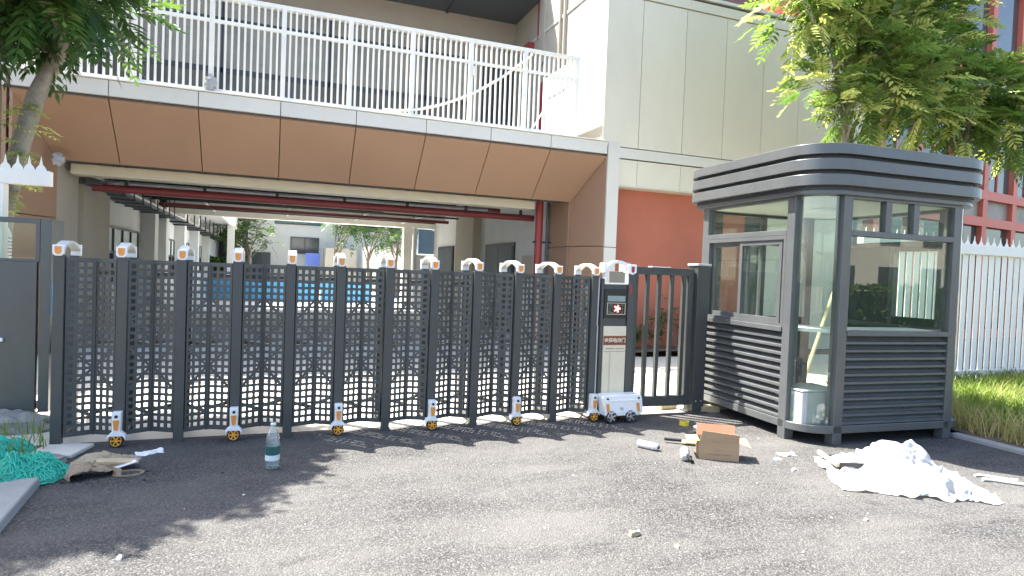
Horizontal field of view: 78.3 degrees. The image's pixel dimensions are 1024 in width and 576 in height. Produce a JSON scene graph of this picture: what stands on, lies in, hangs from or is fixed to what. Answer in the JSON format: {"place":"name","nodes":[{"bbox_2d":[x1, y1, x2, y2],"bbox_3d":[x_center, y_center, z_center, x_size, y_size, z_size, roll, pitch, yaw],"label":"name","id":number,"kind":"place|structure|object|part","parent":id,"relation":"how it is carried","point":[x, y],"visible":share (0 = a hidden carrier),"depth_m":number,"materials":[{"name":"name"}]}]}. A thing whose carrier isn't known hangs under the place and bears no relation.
{"place":"outdoors","nodes":[
{"label":"outdoors","id":0,"kind":"place"},
{"bbox_2d":[0,0,18,164],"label":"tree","id":1,"kind":"object","parent":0,"point":[9,7],"visible":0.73,"depth_m":5.88,"materials":[{"name":"green plant"}]},
{"bbox_2d":[170,290,399,307],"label":"courtyard","id":2,"kind":"structure","parent":0,"point":[281,303],"depth_m":24.55,"materials":[{"name":"concrete"}]},
{"bbox_2d":[205,280,229,297],"bbox_3d":[-11.254,0.061,24.269,1.000,0.740,0.120,2,2,-21],"label":"blue barrier","id":3,"kind":"object","parent":2,"relation":"on","point":[221,289],"visible":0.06,"depth_m":24.23,"materials":[{"name":"blue plastic"}]},
{"bbox_2d":[209,256,247,277],"bbox_3d":[-16.098,-0.882,35.149,2.768,2.034,1.650,2,2,-21],"label":"hedge","id":4,"kind":"object","parent":2,"relation":"on","point":[213,259],"visible":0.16,"depth_m":34.58,"materials":[{"name":"green plant"}]},
{"bbox_2d":[210,218,284,277],"bbox_3d":[-14.188,-2.520,32.945,3.426,5.350,3.434,3,2,14],"label":"tree","id":5,"kind":"object","parent":2,"relation":"on","point":[240,234],"visible":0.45,"depth_m":33.04,"materials":[{"name":"green plant"}]},
{"bbox_2d":[245,282,260,298],"bbox_3d":[-10.273,0.089,24.641,1.000,0.740,0.120,2,2,-21],"label":"blue barrier","id":6,"kind":"object","parent":2,"relation":"on","point":[253,290],"depth_m":24.63,"materials":[{"name":"blue plastic"}]},
{"bbox_2d":[267,282,283,298],"bbox_3d":[-9.291,0.117,25.014,1.000,0.740,0.120,2,2,-21],"label":"blue barrier","id":7,"kind":"object","parent":2,"relation":"on","point":[275,290],"depth_m":24.92,"materials":[{"name":"blue plastic"}]},
{"bbox_2d":[298,283,313,299],"bbox_3d":[-8.310,0.145,25.387,1.000,0.740,0.120,2,2,-21],"label":"blue barrier","id":8,"kind":"object","parent":2,"relation":"on","point":[306,291],"visible":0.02,"depth_m":25.33,"materials":[{"name":"blue plastic"}]},
{"bbox_2d":[305,253,319,279],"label":"blue notice board","id":9,"kind":"object","parent":2,"relation":"on","point":[312,259],"visible":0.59,"depth_m":40.54,"materials":[{"name":"blue plastic"}]},
{"bbox_2d":[218,219,432,291],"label":"building","id":10,"kind":"structure","parent":2,"relation":"on","point":[302,239],"depth_m":41.34,"materials":[{"name":"white paint"}]},
{"bbox_2d":[252,252,270,278],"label":"window","id":11,"kind":"structure","parent":10,"relation":"in","point":[264,258],"depth_m":40.78,"materials":[{"name":"grey glass"}]},
{"bbox_2d":[275,220,324,225],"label":"window","id":12,"kind":"structure","parent":10,"relation":"in","point":[276,221],"depth_m":41.50,"materials":[{"name":"teal glass"}]},
{"bbox_2d":[290,237,318,253],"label":"window","id":13,"kind":"structure","parent":10,"relation":"in","point":[303,245],"depth_m":41.70,"materials":[{"name":"grey glass"}]},
{"bbox_2d":[390,227,432,234],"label":"window","id":14,"kind":"structure","parent":10,"relation":"in","point":[394,227],"depth_m":44.33,"materials":[{"name":"white glass"}]},
{"bbox_2d":[320,283,332,299],"bbox_3d":[-7.329,0.174,25.759,1.000,0.740,0.120,2,2,-21],"label":"blue barrier","id":15,"kind":"object","parent":2,"relation":"on","point":[326,291],"visible":0.2,"depth_m":25.61,"materials":[{"name":"blue plastic"}]},
{"bbox_2d":[320,223,374,266],"bbox_3d":[-8.298,-2.300,31.934,2.973,5.416,3.098,2,2,-21],"label":"tree","id":16,"kind":"object","parent":2,"relation":"on","point":[344,230],"visible":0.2,"depth_m":31.79,"materials":[{"name":"green plant"}]},
{"bbox_2d":[347,285,368,300],"bbox_3d":[-6.348,0.202,26.132,1.000,0.740,0.120,2,2,-21],"label":"blue barrier","id":17,"kind":"object","parent":2,"relation":"on","point":[366,298],"visible":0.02,"depth_m":26.07,"materials":[{"name":"blue plastic"}]},
{"bbox_2d":[344,225,401,278],"bbox_3d":[-7.459,-2.507,33.354,3.848,5.820,2.840,2,1,4],"label":"tree","id":18,"kind":"object","parent":2,"relation":"on","point":[375,230],"visible":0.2,"depth_m":33.22,"materials":[{"name":"green plant"}]},
{"bbox_2d":[367,226,417,294],"bbox_3d":[-6.418,-2.514,33.390,3.392,5.913,3.089,1,2,-43],"label":"tree","id":19,"kind":"object","parent":2,"relation":"on","point":[395,234],"visible":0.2,"depth_m":33.39,"materials":[{"name":"green plant"}]},
{"bbox_2d":[79,307,547,351],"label":"passage floor","id":20,"kind":"structure","parent":0,"point":[267,328],"depth_m":14.91,"materials":[{"name":"grey concrete"}]},
{"bbox_2d":[5,348,728,444],"bbox_3d":[-2.073,1.246,8.885,10.900,0.001,5.820,2,2,-21],"label":"concrete apron","id":21,"kind":"object","parent":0,"point":[356,425],"depth_m":7.27,"materials":[{"name":"grey concrete"}]},
{"bbox_2d":[8,228,11,257],"bbox_3d":[-4.705,0.059,5.818,0.124,2.280,0.121,2,2,-21],"label":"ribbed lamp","id":22,"kind":"object","parent":21,"relation":"on","point":[9,235],"visible":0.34,"depth_m":5.80,"materials":[{"name":"white plastic"}]},
{"bbox_2d":[0,409,49,435],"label":"stone block","id":23,"kind":"structure","parent":21,"relation":"on","point":[14,416],"depth_m":5.44,"materials":[{"name":"grey stone"}]},
{"bbox_2d":[0,217,63,413],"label":"gate post","id":24,"kind":"object","parent":23,"relation":"on","point":[19,279],"visible":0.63,"depth_m":5.59,"materials":[{"name":"metal"}]},
{"bbox_3d":[-4.716,0.426,5.460,0.985,1.345,0.050,2,2,-21],"label":"door panel","id":25,"kind":"part","parent":24,"relation":"part of","materials":[{"name":"metal"}]},
{"bbox_2d":[0,217,40,261],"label":"window frame","id":26,"kind":"structure","parent":24,"relation":"in","point":[36,221],"depth_m":5.57,"materials":[{"name":"metal"}]},
{"bbox_2d":[0,153,52,408],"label":"spiked fence head","id":27,"kind":"object","parent":21,"relation":"on","point":[28,174],"visible":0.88,"depth_m":5.68},
{"bbox_2d":[0,0,188,255],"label":"tree","id":28,"kind":"object","parent":21,"relation":"on","point":[48,32],"visible":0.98,"depth_m":6.17,"materials":[{"name":"green plant"}]},
{"bbox_2d":[1,103,62,215],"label":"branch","id":29,"kind":"object","parent":28,"relation":"attached to","point":[11,109],"visible":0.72,"depth_m":6.11,"materials":[{"name":"green plant"}]},
{"bbox_2d":[655,405,676,409],"bbox_3d":[1.831,1.391,7.470,0.240,0.075,0.110,1,2,-27],"label":"loose brick","id":30,"kind":"object","parent":21,"relation":"on","point":[666,407],"visible":0.49,"depth_m":7.42,"materials":[{"name":"beige brick"}]},
{"bbox_2d":[0,409,1023,575],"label":"asphalt road","id":31,"kind":"structure","parent":0,"point":[407,497],"depth_m":4.11,"materials":[{"name":"grey asphalt"}]},
{"bbox_2d":[32,443,93,458],"bbox_3d":[-3.532,1.271,4.920,0.340,0.035,0.320,2,1,-6],"label":"concrete slab","id":32,"kind":"object","parent":31,"relation":"on","point":[69,450],"depth_m":4.92,"materials":[{"name":"grey concrete"}]},
{"bbox_2d":[63,461,121,481],"bbox_3d":[-2.946,1.274,4.431,0.345,0.098,0.230,1,2,-32],"label":"woven sack","id":33,"kind":"object","parent":31,"relation":"on","point":[75,469],"visible":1,"depth_m":4.38,"materials":[{"name":"beige fabric"}]},
{"bbox_2d":[69,450,132,466],"bbox_3d":[-3.077,1.268,4.676,0.443,0.085,0.330,1,2,-27],"label":"woven sack","id":34,"kind":"object","parent":31,"relation":"on","point":[91,457],"visible":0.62,"depth_m":4.66,"materials":[{"name":"beige fabric"}]},
{"bbox_2d":[96,458,138,463],"bbox_3d":[-2.888,1.266,4.608,0.260,0.012,0.100,10,-3,-35],"label":"plank offcut","id":35,"kind":"object","parent":34,"relation":"in","point":[112,460],"visible":1,"depth_m":4.59,"materials":[{"name":"brown wood"}]},
{"bbox_2d":[113,460,136,467],"bbox_3d":[-2.844,1.291,4.571,0.200,0.006,0.060,-14,12,-39],"label":"paper strip","id":36,"kind":"object","parent":31,"relation":"on","point":[124,464],"visible":0.71,"depth_m":4.58,"materials":[{"name":"white paper"}]},
{"bbox_2d":[112,469,143,476],"bbox_3d":[-2.740,1.323,4.494,0.200,0.010,0.140,2,2,-21],"label":"wire ring","id":37,"kind":"object","parent":31,"relation":"on","point":[138,470],"visible":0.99,"depth_m":4.47,"materials":[{"name":"metal"}]},
{"bbox_2d":[131,455,140,459],"bbox_3d":[-2.922,1.305,4.846,0.172,0.021,0.112,3,2,39],"label":"grey rag","id":38,"kind":"object","parent":31,"relation":"on","point":[136,456],"visible":0.5,"depth_m":4.86,"materials":[{"name":"fabric"}]},
{"bbox_2d":[135,447,163,455],"bbox_3d":[-2.885,1.298,4.992,0.221,0.027,0.145,1,2,-38],"label":"paper scrap","id":39,"kind":"object","parent":31,"relation":"on","point":[151,452],"visible":1,"depth_m":4.98,"materials":[{"name":"white paper"}]},
{"bbox_2d":[265,423,279,468],"bbox_3d":[-1.801,1.183,4.737,0.105,0.350,0.105,2,2,-21],"label":"water bottle","id":40,"kind":"object","parent":31,"relation":"on","point":[272,451],"visible":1,"depth_m":4.70,"materials":[{"name":"plastic"}]},
{"bbox_2d":[49,240,599,446],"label":"retractable gate","id":41,"kind":"structure","parent":31,"relation":"on","point":[67,342],"depth_m":5.74,"materials":[{"name":"grey metal"}]},
{"bbox_2d":[580,260,642,423],"bbox_3d":[1.097,0.557,6.879,0.503,1.714,0.601,2,2,-21],"label":"gate drive unit","id":42,"kind":"object","parent":31,"relation":"on","point":[617,397],"visible":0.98,"depth_m":6.73,"materials":[{"name":"grey paint"}]},
{"bbox_2d":[628,529,639,536],"bbox_3d":[0.736,1.463,3.775,0.085,0.036,0.046,1,2,-32],"label":"pebble","id":43,"kind":"object","parent":31,"relation":"on","point":[633,533],"visible":1,"depth_m":3.75,"materials":[{"name":"beige stone"}]},
{"bbox_2d":[637,440,659,450],"bbox_3d":[1.233,1.419,5.674,0.206,0.067,0.068,3,2,37],"label":"spray can","id":44,"kind":"object","parent":31,"relation":"on","point":[648,445],"visible":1,"depth_m":5.65,"materials":[{"name":"metal"}]},
{"bbox_2d":[664,437,695,443],"bbox_3d":[1.614,1.430,5.888,0.370,0.027,0.090,3,2,12],"label":"yellow putty tool","id":45,"kind":"object","parent":31,"relation":"on","point":[679,440],"visible":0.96,"depth_m":5.89,"materials":[{"name":"black plastic"}]},
{"bbox_2d":[679,420,688,425],"bbox_3d":[1.819,1.427,6.653,0.100,0.045,0.100,2,2,-21],"label":"tape roll","id":46,"kind":"object","parent":31,"relation":"on","point":[683,422],"visible":1,"depth_m":6.62,"materials":[{"name":"yellow plastic"}]},
{"bbox_2d":[680,447,693,462],"bbox_3d":[1.501,1.433,5.402,0.122,0.083,0.261,3,2,15],"label":"spray can","id":47,"kind":"object","parent":31,"relation":"on","point":[684,454],"visible":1,"depth_m":5.34,"materials":[{"name":"metal"}]},
{"bbox_2d":[679,264,711,413],"bbox_3d":[2.147,0.581,7.332,0.230,1.725,0.240,2,2,-21],"label":"gate post","id":48,"kind":"object","parent":31,"relation":"on","point":[698,338],"visible":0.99,"depth_m":7.25,"materials":[{"name":"grey metal"}]},
{"bbox_2d":[619,263,694,406],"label":"pedestrian gate","id":49,"kind":"structure","parent":48,"relation":"attached to","point":[680,396],"depth_m":7.16,"materials":[{"name":"grey metal"}]},
{"bbox_2d":[701,404,719,412],"bbox_3d":[2.297,1.412,7.369,0.240,0.075,0.110,2,2,-14],"label":"loose brick","id":50,"kind":"object","parent":31,"relation":"on","point":[711,408],"visible":0.8,"depth_m":7.32,"materials":[{"name":"beige brick"}]},
{"bbox_2d":[685,423,751,461],"bbox_3d":[1.798,1.350,5.514,0.530,0.256,0.266,2,1,9],"label":"cardboard box","id":51,"kind":"object","parent":31,"relation":"on","point":[720,442],"visible":1,"depth_m":5.41,"materials":[{"name":"brown cardboard"}]},
{"bbox_2d":[776,452,796,456],"bbox_3d":[2.464,1.489,5.661,0.184,0.022,0.120,2,1,-4],"label":"plastic scrap","id":52,"kind":"object","parent":31,"relation":"on","point":[787,454],"visible":1,"depth_m":5.65,"materials":[{"name":"grey plastic"}]},
{"bbox_2d":[692,143,982,444],"bbox_3d":[3.529,0.065,7.238,2.340,2.868,2.310,2,2,-18],"label":"guard booth","id":53,"kind":"object","parent":31,"relation":"on","point":[889,369],"visible":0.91,"depth_m":6.41,"materials":[{"name":"paint"}]},
{"bbox_2d":[707,235,786,326],"bbox_3d":[2.563,-0.093,6.921,0.090,0.915,1.305,2,2,-18],"label":"sliding window frame","id":54,"kind":"structure","parent":53,"relation":"in","point":[780,240],"depth_m":6.91,"materials":[{"name":"paint"}]},
{"bbox_2d":[775,383,826,423],"bbox_3d":[2.965,1.165,6.337,0.470,0.352,0.390,2,2,-18],"label":"steel floor box","id":55,"kind":"object","parent":53,"relation":"on","point":[807,403],"visible":0.69,"depth_m":6.14,"materials":[{"name":"grey metal"}]},
{"bbox_2d":[848,247,889,322],"bbox_3d":[4.416,-0.046,7.838,0.060,0.915,0.690,2,2,-18],"label":"door leaf","id":56,"kind":"structure","parent":53,"relation":"in","point":[869,266],"depth_m":7.77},
{"bbox_2d":[817,450,864,469],"bbox_3d":[2.872,1.472,5.362,0.413,0.098,0.284,2,1,-3],"label":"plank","id":57,"kind":"object","parent":31,"relation":"on","point":[838,465],"visible":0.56,"depth_m":5.23,"materials":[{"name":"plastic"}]},
{"bbox_2d":[813,439,1004,504],"bbox_3d":[3.112,1.408,5.066,1.143,0.254,0.997,2,1,9],"label":"plastic sheet","id":58,"kind":"object","parent":31,"relation":"on","point":[910,468],"visible":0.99,"depth_m":4.90,"materials":[{"name":"white plastic"}]},
{"bbox_2d":[974,474,1018,480],"bbox_3d":[3.977,1.559,5.174,0.310,0.020,0.051,3,2,20],"label":"plank","id":59,"kind":"object","parent":31,"relation":"on","point":[990,476],"visible":0.98,"depth_m":5.17,"materials":[{"name":"white wood"}]},
{"bbox_2d":[982,478,1023,485],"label":"plank","id":60,"kind":"object","parent":31,"relation":"on","point":[1003,481],"visible":1,"depth_m":5.06,"materials":[{"name":"white wood"}]},
{"bbox_2d":[32,337,1021,446],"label":"ground","id":61,"kind":"structure","parent":0,"point":[675,353],"depth_m":14.28,"materials":[{"name":"concrete"}]},
{"bbox_2d":[0,477,39,532],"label":"kerb stone","id":62,"kind":"object","parent":61,"relation":"on","point":[15,495],"visible":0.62,"depth_m":3.90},
{"bbox_2d":[51,454,66,461],"bbox_3d":[-3.469,1.297,4.685,0.294,0.123,0.206,2,2,-21],"label":"rubble lump","id":63,"kind":"object","parent":61,"relation":"on","point":[60,457],"visible":0.11,"depth_m":4.71,"materials":[{"name":"concrete"}]},
{"bbox_2d":[1,0,869,354],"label":"school building","id":64,"kind":"structure","parent":61,"relation":"on","point":[673,94],"depth_m":13.00,"materials":[{"name":"white paint"}]},
{"bbox_2d":[51,152,65,165],"bbox_3d":[-6.929,-1.966,9.604,0.194,0.215,0.106,2,1,-1],"label":"lamp","id":65,"kind":"object","parent":64,"relation":"attached to","point":[57,159],"visible":1,"depth_m":9.58,"materials":[{"name":"grey"}]},
{"bbox_2d":[109,225,138,281],"bbox_3d":[-9.501,-0.786,15.310,0.070,1.350,3.800,2,2,-21],"label":"window","id":66,"kind":"structure","parent":64,"relation":"in","point":[117,235],"depth_m":15.03,"materials":[{"name":"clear glass"}]},
{"bbox_2d":[168,239,174,272],"bbox_3d":[-11.979,-1.050,21.852,0.070,1.350,3.000,2,2,-21],"label":"window","id":67,"kind":"structure","parent":64,"relation":"in","point":[171,257],"depth_m":22.89,"materials":[{"name":"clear glass"}]},
{"bbox_2d":[199,246,201,269],"bbox_3d":[-15.182,-1.392,30.309,0.070,1.350,3.500,2,2,-21],"label":"window","id":68,"kind":"structure","parent":64,"relation":"in","point":[200,247],"depth_m":31.80,"materials":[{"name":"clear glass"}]},
{"bbox_2d":[204,73,216,90],"bbox_3d":[-4.727,-3.212,9.873,0.194,0.325,0.158,2,2,-21],"label":"security camera","id":69,"kind":"object","parent":64,"relation":"on","point":[210,83],"visible":0.99,"depth_m":9.83,"materials":[{"name":"grey plastic"}]},
{"bbox_2d":[1,0,580,136],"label":"balcony railing","id":70,"kind":"object","parent":64,"relation":"on","point":[549,115],"visible":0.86,"depth_m":10.80,"materials":[{"name":"white metal"}]},
{"bbox_2d":[383,54,532,111],"bbox_3d":[-0.904,-3.718,11.300,2.736,1.398,0.084,2,2,-21],"label":"slung rope","id":71,"kind":"object","parent":70,"relation":"hanging from","point":[467,95],"visible":1,"depth_m":11.27,"materials":[{"name":"white fabric"}]},
{"bbox_2d":[473,66,476,77],"bbox_3d":[-0.673,-3.898,11.359,0.078,0.249,0.078,2,2,-21],"label":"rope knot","id":72,"kind":"object","parent":70,"relation":"hanging from","point":[474,70],"visible":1,"depth_m":11.34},
{"bbox_2d":[418,230,433,253],"bbox_3d":[-3.193,-1.751,24.241,0.850,0.900,0.100,2,2,-21],"label":"blue window","id":73,"kind":"structure","parent":64,"relation":"in","point":[425,239],"depth_m":24.14,"materials":[{"name":"blue glass"}]},
{"bbox_2d":[438,246,454,313],"bbox_3d":[-2.400,-0.298,22.460,0.075,2.350,2.100,2,2,-21],"label":"passage door","id":74,"kind":"structure","parent":64,"relation":"in","point":[445,255],"depth_m":22.22,"materials":[{"name":"grey metal"}]},
{"bbox_2d":[482,242,515,331],"bbox_3d":[-0.384,-0.057,17.134,0.075,2.300,2.300,2,2,-21],"label":"passage door","id":75,"kind":"structure","parent":64,"relation":"in","point":[495,254],"depth_m":17.02,"materials":[{"name":"grey metal"}]},
{"bbox_2d":[534,99,550,126],"bbox_3d":[0.529,-3.355,12.451,0.477,0.814,0.032,2,2,-14],"label":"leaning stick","id":76,"kind":"object","parent":64,"relation":"on","point":[541,113],"visible":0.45,"depth_m":12.45,"materials":[{"name":"white"}]},
{"bbox_2d":[536,80,551,130],"bbox_3d":[0.738,-3.965,15.047,0.051,2.000,0.800,2,2,-21],"label":"terrace door","id":77,"kind":"structure","parent":64,"relation":"in","point":[541,84],"depth_m":15.18,"materials":[{"name":"metal"}]},
{"bbox_2d":[742,217,759,314],"bbox_3d":[5.326,-0.286,14.311,0.500,3.340,0.200,2,2,-21],"label":"glazed door","id":78,"kind":"structure","parent":64,"relation":"in","point":[752,224],"depth_m":14.25,"materials":[{"name":"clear glass"}]},
{"bbox_2d":[635,346,677,351],"bbox_3d":[3.547,1.249,13.020,3.260,0.047,0.830,2,2,-21],"label":"planting bed","id":79,"kind":"object","parent":61,"relation":"on","point":[651,349],"visible":0.2,"depth_m":12.75,"materials":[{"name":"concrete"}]},
{"bbox_2d":[636,322,642,342],"bbox_3d":[2.449,0.954,12.588,0.503,0.543,0.463,2,1,-6],"label":"bed shrub","id":80,"kind":"object","parent":79,"relation":"on","point":[638,335],"visible":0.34,"depth_m":12.50,"materials":[{"name":"green plant"}]},
{"bbox_2d":[641,308,667,347],"bbox_3d":[2.971,0.792,12.822,0.609,0.895,0.561,2,2,-21],"label":"bed shrub","id":81,"kind":"object","parent":79,"relation":"on","point":[662,317],"visible":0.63,"depth_m":12.79,"materials":[{"name":"green plant"}]},
{"bbox_2d":[661,294,679,348],"bbox_3d":[3.535,0.451,12.847,0.940,1.618,0.829,1,2,-40],"label":"bed shrub","id":82,"kind":"object","parent":79,"relation":"on","point":[676,345],"visible":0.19,"depth_m":12.88,"materials":[{"name":"green plant"}]},
{"bbox_2d":[856,0,1023,369],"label":"tree","id":83,"kind":"object","parent":61,"relation":"on","point":[986,131],"visible":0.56,"depth_m":11.46,"materials":[{"name":"green plant"}]},
{"bbox_2d":[950,432,1023,454],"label":"kerb stone","id":84,"kind":"object","parent":61,"relation":"on","point":[994,444],"visible":0.62,"depth_m":6.27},
{"bbox_2d":[686,425,695,433],"bbox_3d":[1.856,1.414,6.260,0.331,0.086,0.150,2,2,-21],"label":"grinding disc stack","id":85,"kind":"object","parent":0,"point":[694,430],"visible":0.26,"depth_m":6.21,"materials":[{"name":"metal"}]},
{"bbox_2d":[647,354,981,385],"bbox_3d":[5.608,1.475,11.466,5.300,0.001,3.550,2,2,-21],"label":"apron","id":86,"kind":"object","parent":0,"point":[819,363],"visible":0.2,"depth_m":11.57,"materials":[{"name":"concrete"}]},
{"bbox_2d":[807,293,831,373],"bbox_3d":[5.233,0.726,10.679,0.877,1.529,0.060,1,2,-35],"label":"tree stake","id":87,"kind":"object","parent":86,"relation":"on","point":[811,356],"depth_m":10.63,"materials":[{"name":"brown wood"}]},
{"bbox_2d":[734,0,996,152],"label":"tree","id":88,"kind":"object","parent":86,"relation":"on","point":[891,44],"visible":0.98,"depth_m":10.38,"materials":[{"name":"green plant"}]},
{"bbox_2d":[762,0,1023,338],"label":"red framed building","id":89,"kind":"structure","parent":0,"point":[996,211],"depth_m":20.12,"materials":[{"name":"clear glass"}]},
{"bbox_2d":[807,362,1023,445],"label":"verge grass","id":90,"kind":"structure","parent":0,"point":[989,402],"depth_m":7.17,"materials":[{"name":"green plant"}]},
{"bbox_2d":[951,421,1023,448],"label":"verge soil","id":91,"kind":"structure","parent":0,"point":[995,438],"depth_m":6.49,"materials":[{"name":"brown soil"}]},
{"bbox_2d":[858,227,1023,379],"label":"picket fence","id":92,"kind":"object","parent":91,"relation":"on","point":[992,251],"visible":0.4,"depth_m":9.83,"materials":[{"name":"white paint"}]},
{"bbox_2d":[955,371,984,382],"bbox_3d":[6.717,1.353,9.281,0.846,0.273,0.593,2,2,-21],"label":"strap leaf plant","id":93,"kind":"object","parent":91,"relation":"on","point":[968,374],"visible":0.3,"depth_m":9.31,"materials":[{"name":"green plant"}]},
{"bbox_2d":[968,367,1014,379],"bbox_3d":[7.388,1.370,9.627,0.965,0.272,0.557,2,2,-21],"label":"strap leaf plant","id":94,"kind":"object","parent":91,"relation":"on","point":[997,373],"visible":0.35,"depth_m":9.62,"materials":[{"name":"green plant"}]},
{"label":"planting bed","id":95,"kind":"structure","parent":0,"visible":0},
{"bbox_2d":[0,434,69,484],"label":"netting pile","id":96,"kind":"object","parent":95,"relation":"on","point":[44,468],"visible":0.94,"depth_m":4.29,"materials":[{"name":"teal plastic"}]},
{"bbox_2d":[0,410,69,476],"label":"courtyard edge weeds","id":97,"kind":"object","parent":95,"relation":"on","point":[22,432],"visible":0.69,"depth_m":5.01,"materials":[{"name":"green plant"}]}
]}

